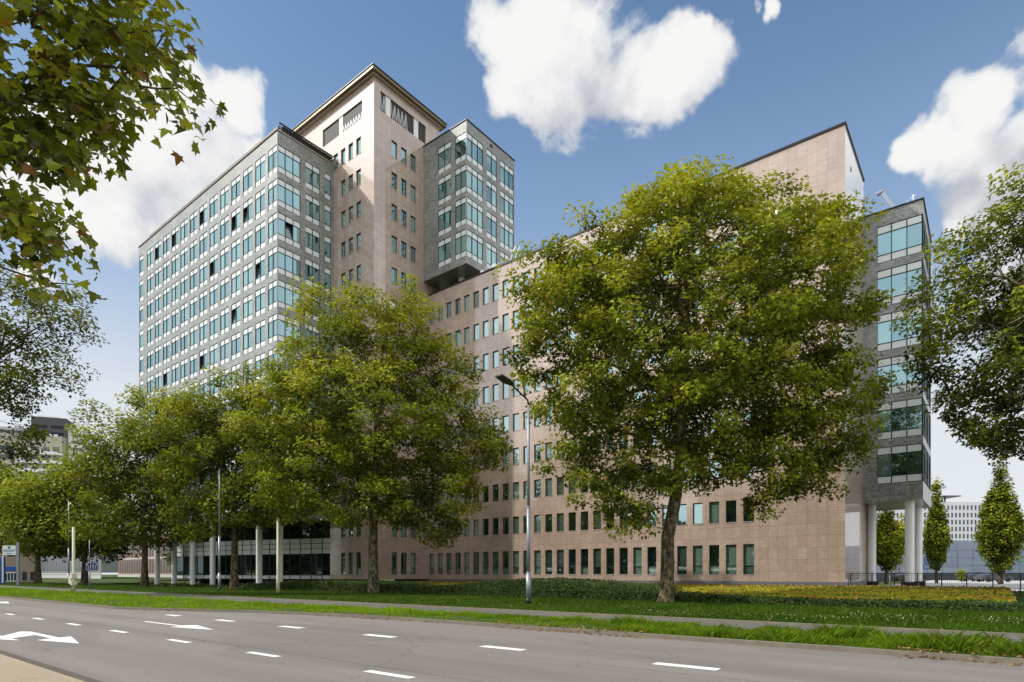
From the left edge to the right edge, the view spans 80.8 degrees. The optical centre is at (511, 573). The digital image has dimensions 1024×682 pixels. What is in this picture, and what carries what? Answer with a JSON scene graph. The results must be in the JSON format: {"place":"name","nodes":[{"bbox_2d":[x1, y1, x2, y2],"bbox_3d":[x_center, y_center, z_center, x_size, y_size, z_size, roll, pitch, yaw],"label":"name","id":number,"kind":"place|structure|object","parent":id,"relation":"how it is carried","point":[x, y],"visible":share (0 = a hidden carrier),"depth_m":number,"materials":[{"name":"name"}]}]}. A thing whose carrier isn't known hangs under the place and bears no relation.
{"place":"outdoors","nodes":[
{"label":"outdoors","id":0,"kind":"place"},
{"bbox_2d":[0,654,84,681],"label":"pavement","id":1,"kind":"structure","parent":0,"point":[13,669],"depth_m":9.04,"materials":[{"name":"beige concrete"}]},
{"bbox_2d":[0,0,227,320],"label":"plane tree","id":2,"kind":"object","parent":1,"relation":"on","point":[93,32],"visible":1,"depth_m":7.74,"materials":[{"name":"green plant"}]},
{"bbox_2d":[0,413,90,491],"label":"apartment tower","id":3,"kind":"structure","parent":0,"point":[55,426],"depth_m":276.50,"materials":[{"name":"concrete"}]},
{"bbox_2d":[0,429,24,432],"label":"window","id":4,"kind":"structure","parent":3,"relation":"in","point":[11,431],"depth_m":272.10,"materials":[{"name":"grey glass"}]},
{"bbox_2d":[42,574,904,593],"bbox_3d":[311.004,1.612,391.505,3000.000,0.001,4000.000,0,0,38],"label":"ground","id":5,"kind":"structure","parent":0,"point":[109,579],"depth_m":143.66,"materials":[{"name":"plant"}]},
{"bbox_2d":[0,549,34,581],"bbox_3d":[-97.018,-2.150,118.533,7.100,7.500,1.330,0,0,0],"label":"corner shop","id":6,"kind":"structure","parent":5,"relation":"on","point":[27,566],"depth_m":118.00,"materials":[{"name":"brick"}]},
{"bbox_2d":[5,572,15,580],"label":"window","id":7,"kind":"structure","parent":6,"relation":"in","point":[9,576],"depth_m":117.86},
{"bbox_2d":[22,572,26,579],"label":"window","id":8,"kind":"structure","parent":6,"relation":"in","point":[24,574],"depth_m":117.95,"materials":[{"name":"black glass"}]},
{"bbox_2d":[30,572,33,579],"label":"window","id":9,"kind":"structure","parent":6,"relation":"in","point":[31,573],"depth_m":117.95,"materials":[{"name":"black glass"}]},
{"bbox_2d":[0,433,66,541],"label":"beige flats","id":10,"kind":"structure","parent":5,"relation":"on","point":[55,444],"depth_m":252.86,"materials":[{"name":"beige concrete"}]},
{"bbox_2d":[41,548,117,578],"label":"grey office","id":11,"kind":"structure","parent":5,"relation":"on","point":[55,568],"depth_m":214.24,"materials":[{"name":"concrete"}]},
{"bbox_2d":[48,556,50,570],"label":"window","id":12,"kind":"structure","parent":11,"relation":"in","point":[49,560],"depth_m":229.52,"materials":[{"name":"grey glass"}]},
{"bbox_2d":[51,556,53,570],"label":"window","id":13,"kind":"structure","parent":11,"relation":"in","point":[52,562],"depth_m":227.18,"materials":[{"name":"grey glass"}]},
{"bbox_2d":[54,557,56,570],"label":"window","id":14,"kind":"structure","parent":11,"relation":"in","point":[55,560],"depth_m":224.92,"materials":[{"name":"grey glass"}]},
{"bbox_2d":[57,556,59,570],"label":"window","id":15,"kind":"structure","parent":11,"relation":"in","point":[58,559],"depth_m":222.73,"materials":[{"name":"grey glass"}]},
{"bbox_2d":[60,558,62,570],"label":"window","id":16,"kind":"structure","parent":11,"relation":"in","point":[61,564],"depth_m":220.51,"materials":[{"name":"grey glass"}]},
{"bbox_2d":[63,557,65,570],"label":"window","id":17,"kind":"structure","parent":11,"relation":"in","point":[64,564],"depth_m":218.37,"materials":[{"name":"grey glass"}]},
{"bbox_2d":[76,558,78,570],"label":"window","id":18,"kind":"structure","parent":11,"relation":"in","point":[77,560],"depth_m":209.59,"materials":[{"name":"grey glass"}]},
{"bbox_2d":[118,535,170,576],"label":"pink building","id":19,"kind":"structure","parent":5,"relation":"on","point":[129,566],"depth_m":145.80,"materials":[{"name":"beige brick"}]},
{"bbox_2d":[161,539,196,581],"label":"bushy tree","id":20,"kind":"object","parent":5,"relation":"on","point":[168,557],"visible":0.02,"depth_m":111.46,"materials":[{"name":"green plant"}]},
{"bbox_2d":[111,581,250,587],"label":"shrubs","id":21,"kind":"object","parent":5,"relation":"on","point":[184,584],"visible":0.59,"depth_m":77.44,"materials":[{"name":"green plant"}]},
{"bbox_2d":[138,63,931,585],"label":"office building","id":22,"kind":"structure","parent":5,"relation":"on","point":[368,175],"depth_m":65.28,"materials":[{"name":"beige stone"}]},
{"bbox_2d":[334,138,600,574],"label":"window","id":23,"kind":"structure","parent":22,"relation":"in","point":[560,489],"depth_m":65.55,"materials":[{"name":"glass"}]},
{"bbox_2d":[512,551,518,574],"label":"window","id":24,"kind":"structure","parent":22,"relation":"in","point":[515,553],"depth_m":62.76,"materials":[{"name":"glass"}]},
{"bbox_2d":[523,551,526,574],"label":"window","id":25,"kind":"structure","parent":22,"relation":"in","point":[525,552],"depth_m":62.03,"materials":[{"name":"glass"}]},
{"bbox_2d":[533,550,540,574],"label":"window","id":26,"kind":"structure","parent":22,"relation":"in","point":[537,552],"depth_m":61.01,"materials":[{"name":"glass"}]},
{"bbox_2d":[545,550,551,574],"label":"window","id":27,"kind":"structure","parent":22,"relation":"in","point":[548,552],"depth_m":60.17,"materials":[{"name":"glass"}]},
{"bbox_2d":[556,550,563,574],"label":"window","id":28,"kind":"structure","parent":22,"relation":"in","point":[560,553],"depth_m":59.34,"materials":[{"name":"glass"}]},
{"bbox_2d":[568,549,575,574],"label":"window","id":29,"kind":"structure","parent":22,"relation":"in","point":[572,552],"depth_m":58.47,"materials":[{"name":"glass"}]},
{"bbox_2d":[580,549,588,574],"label":"window","id":30,"kind":"structure","parent":22,"relation":"in","point":[584,552],"depth_m":57.62,"materials":[{"name":"glass"}]},
{"bbox_2d":[593,549,600,574],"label":"window","id":31,"kind":"structure","parent":22,"relation":"in","point":[597,552],"depth_m":56.73,"materials":[{"name":"glass"}]},
{"bbox_2d":[594,511,600,529],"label":"window","id":32,"kind":"structure","parent":22,"relation":"in","point":[598,523],"depth_m":56.67,"materials":[{"name":"glass"}]},
{"bbox_2d":[606,548,614,574],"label":"window","id":33,"kind":"structure","parent":22,"relation":"in","point":[610,551],"depth_m":55.88,"materials":[{"name":"glass"}]},
{"bbox_2d":[607,510,613,527],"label":"window","id":34,"kind":"structure","parent":22,"relation":"in","point":[609,525],"depth_m":55.88,"materials":[{"name":"glass"}]},
{"bbox_2d":[619,548,627,574],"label":"window","id":35,"kind":"structure","parent":22,"relation":"in","point":[623,551],"depth_m":54.97,"materials":[{"name":"glass"}]},
{"bbox_2d":[619,509,627,528],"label":"window","id":36,"kind":"structure","parent":22,"relation":"in","point":[624,514],"depth_m":55.04,"materials":[{"name":"glass"}]},
{"bbox_2d":[620,431,627,449],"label":"window","id":37,"kind":"structure","parent":22,"relation":"in","point":[624,444],"depth_m":54.94,"materials":[{"name":"glass"}]},
{"bbox_2d":[633,547,641,574],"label":"window","id":38,"kind":"structure","parent":22,"relation":"in","point":[637,550],"depth_m":54.10,"materials":[{"name":"glass"}]},
{"bbox_2d":[647,547,656,574],"bbox_3d":[12.395,-1.130,53.186,0.930,2.480,0.230,0,0,38],"label":"window","id":39,"kind":"structure","parent":22,"relation":"in","point":[651,550],"depth_m":53.25,"materials":[{"name":"glass"}]},
{"bbox_2d":[648,506,656,526],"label":"window","id":40,"kind":"structure","parent":22,"relation":"in","point":[649,521],"depth_m":53.20,"materials":[{"name":"glass"}]},
{"bbox_2d":[661,505,667,526],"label":"window","id":41,"kind":"structure","parent":22,"relation":"in","point":[665,510],"depth_m":52.56,"materials":[{"name":"glass"}]},
{"bbox_2d":[677,546,686,574],"bbox_3d":[14.567,-1.130,51.461,0.930,2.480,0.230,0,0,38],"label":"window","id":42,"kind":"structure","parent":22,"relation":"in","point":[682,550],"depth_m":51.54,"materials":[{"name":"glass"}]},
{"bbox_2d":[677,504,686,525],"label":"window","id":43,"kind":"structure","parent":22,"relation":"in","point":[682,517],"depth_m":51.49,"materials":[{"name":"glass"}]},
{"bbox_2d":[692,545,702,574],"bbox_3d":[15.653,-1.130,50.598,0.930,2.480,0.230,0,0,38],"label":"window","id":44,"kind":"structure","parent":22,"relation":"in","point":[697,550],"depth_m":50.67,"materials":[{"name":"glass"}]},
{"bbox_2d":[692,503,702,524],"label":"window","id":45,"kind":"structure","parent":22,"relation":"in","point":[697,507],"depth_m":50.67,"materials":[{"name":"glass"}]},
{"bbox_2d":[708,545,719,574],"bbox_3d":[16.739,-1.130,49.735,0.930,2.480,0.230,0,0,38],"label":"window","id":46,"kind":"structure","parent":22,"relation":"in","point":[714,549],"depth_m":49.82,"materials":[{"name":"glass"}]},
{"bbox_2d":[709,502,719,523],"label":"window","id":47,"kind":"structure","parent":22,"relation":"in","point":[714,506],"depth_m":49.82,"materials":[{"name":"glass"}]},
{"bbox_2d":[710,460,719,480],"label":"window","id":48,"kind":"structure","parent":22,"relation":"in","point":[716,463],"depth_m":49.75,"materials":[{"name":"glass"}]},
{"bbox_2d":[725,544,736,574],"bbox_3d":[17.825,-1.130,48.873,0.930,2.480,0.230,0,0,38],"label":"window","id":49,"kind":"structure","parent":22,"relation":"in","point":[730,549],"depth_m":48.95,"materials":[{"name":"glass"}]},
{"bbox_2d":[726,500,736,522],"bbox_3d":[17.825,-5.030,48.873,0.930,1.840,0.230,0,0,38],"label":"window","id":50,"kind":"structure","parent":22,"relation":"in","point":[730,505],"depth_m":48.95,"materials":[{"name":"glass"}]},
{"bbox_2d":[743,544,754,574],"bbox_3d":[18.911,-1.130,48.010,0.930,2.480,0.230,0,0,38],"label":"window","id":51,"kind":"structure","parent":22,"relation":"in","point":[748,548],"depth_m":48.06,"materials":[{"name":"glass"}]},
{"bbox_2d":[744,499,754,521],"bbox_3d":[18.911,-5.030,48.010,0.930,1.840,0.230,0,0,38],"label":"window","id":52,"kind":"structure","parent":22,"relation":"in","point":[746,514],"depth_m":48.16,"materials":[{"name":"glass"}]},
{"bbox_2d":[239,577,1023,611],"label":"ivy hedge","id":53,"kind":"object","parent":5,"relation":"on","point":[598,588],"visible":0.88,"depth_m":37.29,"materials":[{"name":"green plant"}]},
{"bbox_2d":[301,581,1017,602],"bbox_3d":[5.683,1.074,48.222,53.099,0.713,17.996,0,0,38],"label":"ground cover","id":54,"kind":"object","parent":53,"relation":"on","point":[1004,594],"visible":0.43,"depth_m":34.33,"materials":[{"name":"yellow plant"}]},
{"bbox_2d":[893,513,904,582],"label":"autumn tree","id":55,"kind":"object","parent":5,"relation":"on","point":[902,527],"visible":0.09,"depth_m":104.51,"materials":[{"name":"green plant"}]},
{"bbox_2d":[877,495,983,540],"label":"white office","id":56,"kind":"structure","parent":5,"relation":"on","point":[963,519],"depth_m":170.00,"materials":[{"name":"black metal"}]},
{"bbox_2d":[877,505,983,523],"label":"window","id":57,"kind":"structure","parent":56,"relation":"in","point":[947,505],"depth_m":169.94,"materials":[{"name":"grey glass"}]},
{"bbox_2d":[877,541,1023,580],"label":"blue hall","id":58,"kind":"structure","parent":5,"relation":"on","point":[964,555],"depth_m":125.00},
{"bbox_2d":[0,586,1023,657],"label":"verge","id":59,"kind":"structure","parent":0,"point":[383,614],"depth_m":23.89,"materials":[{"name":"green plant"}]},
{"bbox_2d":[0,245,109,475],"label":"plane tree","id":60,"kind":"object","parent":59,"relation":"on","point":[30,433],"visible":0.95,"depth_m":46.07,"materials":[{"name":"green plant"}]},
{"bbox_2d":[68,527,76,591],"bbox_3d":[-37.773,-1.200,51.717,1.010,5.600,0.400,0,0,38],"label":"signal post","id":61,"kind":"object","parent":59,"relation":"on","point":[72,581],"visible":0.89,"depth_m":51.47,"materials":[{"name":"white metal"}]},
{"bbox_2d":[0,582,1023,632],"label":"verge","id":62,"kind":"structure","parent":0,"point":[427,600],"depth_m":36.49,"materials":[{"name":"green plant"}]},
{"bbox_2d":[0,556,4,583],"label":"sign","id":63,"kind":"object","parent":62,"relation":"on","point":[2,569],"visible":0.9,"depth_m":94.40,"materials":[{"name":"blue metal"}]},
{"bbox_2d":[2,542,19,584],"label":"billboard","id":64,"kind":"object","parent":62,"relation":"on","point":[10,550],"visible":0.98,"depth_m":79.90},
{"bbox_2d":[0,457,72,582],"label":"plane tree","id":65,"kind":"object","parent":62,"relation":"on","point":[37,563],"visible":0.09,"depth_m":102.03,"materials":[{"name":"green plant"}]},
{"bbox_2d":[46,492,69,584],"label":"lamp post","id":66,"kind":"object","parent":62,"relation":"on","point":[68,538],"visible":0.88,"depth_m":81.25,"materials":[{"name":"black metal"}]},
{"bbox_2d":[0,453,141,583],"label":"plane tree","id":67,"kind":"object","parent":62,"relation":"on","point":[35,519],"visible":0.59,"depth_m":86.35,"materials":[{"name":"green plant"}]},
{"bbox_2d":[86,540,97,587],"bbox_3d":[-44.639,-1.000,63.997,1.330,5.200,0.185,0,0,0],"label":"lane sign","id":68,"kind":"object","parent":62,"relation":"on","point":[91,566],"visible":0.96,"depth_m":63.92,"materials":[{"name":"blue metal"}]},
{"bbox_2d":[45,381,202,585],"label":"plane tree","id":69,"kind":"object","parent":62,"relation":"on","point":[97,461],"visible":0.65,"depth_m":74.09,"materials":[{"name":"green plant"}]},
{"bbox_2d":[190,455,220,590],"bbox_3d":[-27.443,-4.445,54.038,0.480,12.090,2.585,0,0,38],"label":"lamp post","id":70,"kind":"object","parent":62,"relation":"on","point":[219,557],"visible":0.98,"depth_m":54.86,"materials":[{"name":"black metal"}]},
{"bbox_2d":[117,361,320,589],"bbox_3d":[-27.402,-9.537,60.451,18.232,22.573,13.740,0,0,9],"label":"plane tree","id":71,"kind":"object","parent":62,"relation":"on","point":[217,452],"visible":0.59,"depth_m":58.20,"materials":[{"name":"green plant"}]},
{"bbox_2d":[276,518,279,592],"bbox_3d":[-19.176,-1.500,49.332,0.297,6.200,0.299,0,0,38],"label":"signal post","id":72,"kind":"object","parent":62,"relation":"on","point":[278,562],"visible":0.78,"depth_m":49.23,"materials":[{"name":"white metal"}]},
{"bbox_2d":[221,272,513,593],"bbox_3d":[-10.858,-10.834,48.565,19.490,25.200,19.050,0,0,38],"label":"plane tree","id":73,"kind":"object","parent":62,"relation":"on","point":[377,376],"visible":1,"depth_m":46.64,"materials":[{"name":"green plant"}]},
{"bbox_2d":[495,374,530,603],"bbox_3d":[0.135,-4.020,30.138,0.480,11.240,2.585,0,0,38],"label":"lamp post","id":74,"kind":"object","parent":62,"relation":"on","point":[502,378],"visible":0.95,"depth_m":30.96,"materials":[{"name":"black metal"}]},
{"bbox_2d":[490,153,897,602],"bbox_3d":[9.963,-10.039,32.744,18.070,23.707,18.447,0,0,38],"label":"plane tree","id":75,"kind":"object","parent":62,"relation":"on","point":[788,313],"visible":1,"depth_m":30.81,"materials":[{"name":"green plant"}]},
{"bbox_2d":[453,604,1018,622],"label":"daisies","id":76,"kind":"object","parent":62,"relation":"on","point":[829,615],"visible":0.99,"depth_m":20.53,"materials":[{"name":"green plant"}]},
{"bbox_2d":[889,161,1023,466],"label":"plane tree","id":77,"kind":"object","parent":62,"relation":"on","point":[1006,321],"visible":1,"depth_m":31.79,"materials":[{"name":"green plant"}]},
{"bbox_2d":[0,598,1023,681],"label":"road","id":78,"kind":"structure","parent":0,"point":[110,645],"depth_m":11.92,"materials":[{"name":"grey asphalt"}]},
{"bbox_2d":[0,650,101,681],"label":"kerb","id":79,"kind":"structure","parent":78,"relation":"on","point":[59,670],"depth_m":9.50,"materials":[{"name":"grey concrete"}]},
{"bbox_2d":[0,596,1023,664],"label":"kerb","id":80,"kind":"structure","parent":78,"relation":"on","point":[991,659],"depth_m":14.85,"materials":[{"name":"concrete"}]},
{"bbox_2d":[127,606,1022,665],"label":"fallen leaves","id":81,"kind":"object","parent":78,"relation":"on","point":[941,658],"visible":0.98,"depth_m":15.66,"materials":[{"name":"brown plant"}]},
{"bbox_2d":[0,586,1023,642],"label":"cycle path","id":82,"kind":"structure","parent":0,"point":[753,625],"depth_m":25.02,"materials":[{"name":"grey asphalt"}]},
{"bbox_2d":[0,585,1023,635],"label":"path edging","id":83,"kind":"object","parent":82,"relation":"on","point":[897,628],"visible":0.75,"depth_m":22.34,"materials":[{"name":"concrete"}]},
{"bbox_2d":[0,0,1023,573],"label":"sky","id":84,"kind":"structure","parent":0,"point":[587,99],"materials":[{"name":"blue"}]},
{"bbox_2d":[885,580,1023,590],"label":"terrace","id":85,"kind":"structure","parent":0,"point":[1015,585],"depth_m":63.79,"materials":[{"name":"concrete"}]},
{"bbox_2d":[877,510,904,583],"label":"pyramidal tree","id":86,"kind":"object","parent":85,"relation":"on","point":[890,545],"visible":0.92,"depth_m":71.12,"materials":[{"name":"green plant"}]},
{"bbox_2d":[891,572,926,580],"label":"parked car","id":87,"kind":"object","parent":85,"relation":"on","point":[897,578],"visible":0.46,"depth_m":91.15,"materials":[{"name":"paint"}]},
{"bbox_2d":[850,573,1023,590],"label":"railing","id":88,"kind":"object","parent":85,"relation":"on","point":[941,575],"visible":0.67,"depth_m":41.70,"materials":[{"name":"black metal"}]},
{"bbox_2d":[922,475,953,582],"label":"pyramidal tree","id":89,"kind":"object","parent":85,"relation":"on","point":[937,540],"visible":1,"depth_m":71.54,"materials":[{"name":"green plant"}]},
{"bbox_2d":[955,569,967,581],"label":"round bush","id":90,"kind":"object","parent":85,"relation":"on","point":[960,578],"visible":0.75,"depth_m":80.00,"materials":[{"name":"green plant"}]},
{"bbox_2d":[964,572,991,580],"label":"parked car","id":91,"kind":"object","parent":85,"relation":"on","point":[971,578],"visible":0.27,"depth_m":89.15,"materials":[{"name":"paint"}]},
{"bbox_2d":[973,572,1013,581],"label":"parked car","id":92,"kind":"object","parent":85,"relation":"on","point":[989,578],"visible":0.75,"depth_m":83.15,"materials":[{"name":"paint"}]},
{"bbox_2d":[972,456,1023,583],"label":"pyramidal tree","id":93,"kind":"object","parent":85,"relation":"on","point":[999,536],"visible":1,"depth_m":65.19,"materials":[{"name":"green plant"}]}
]}

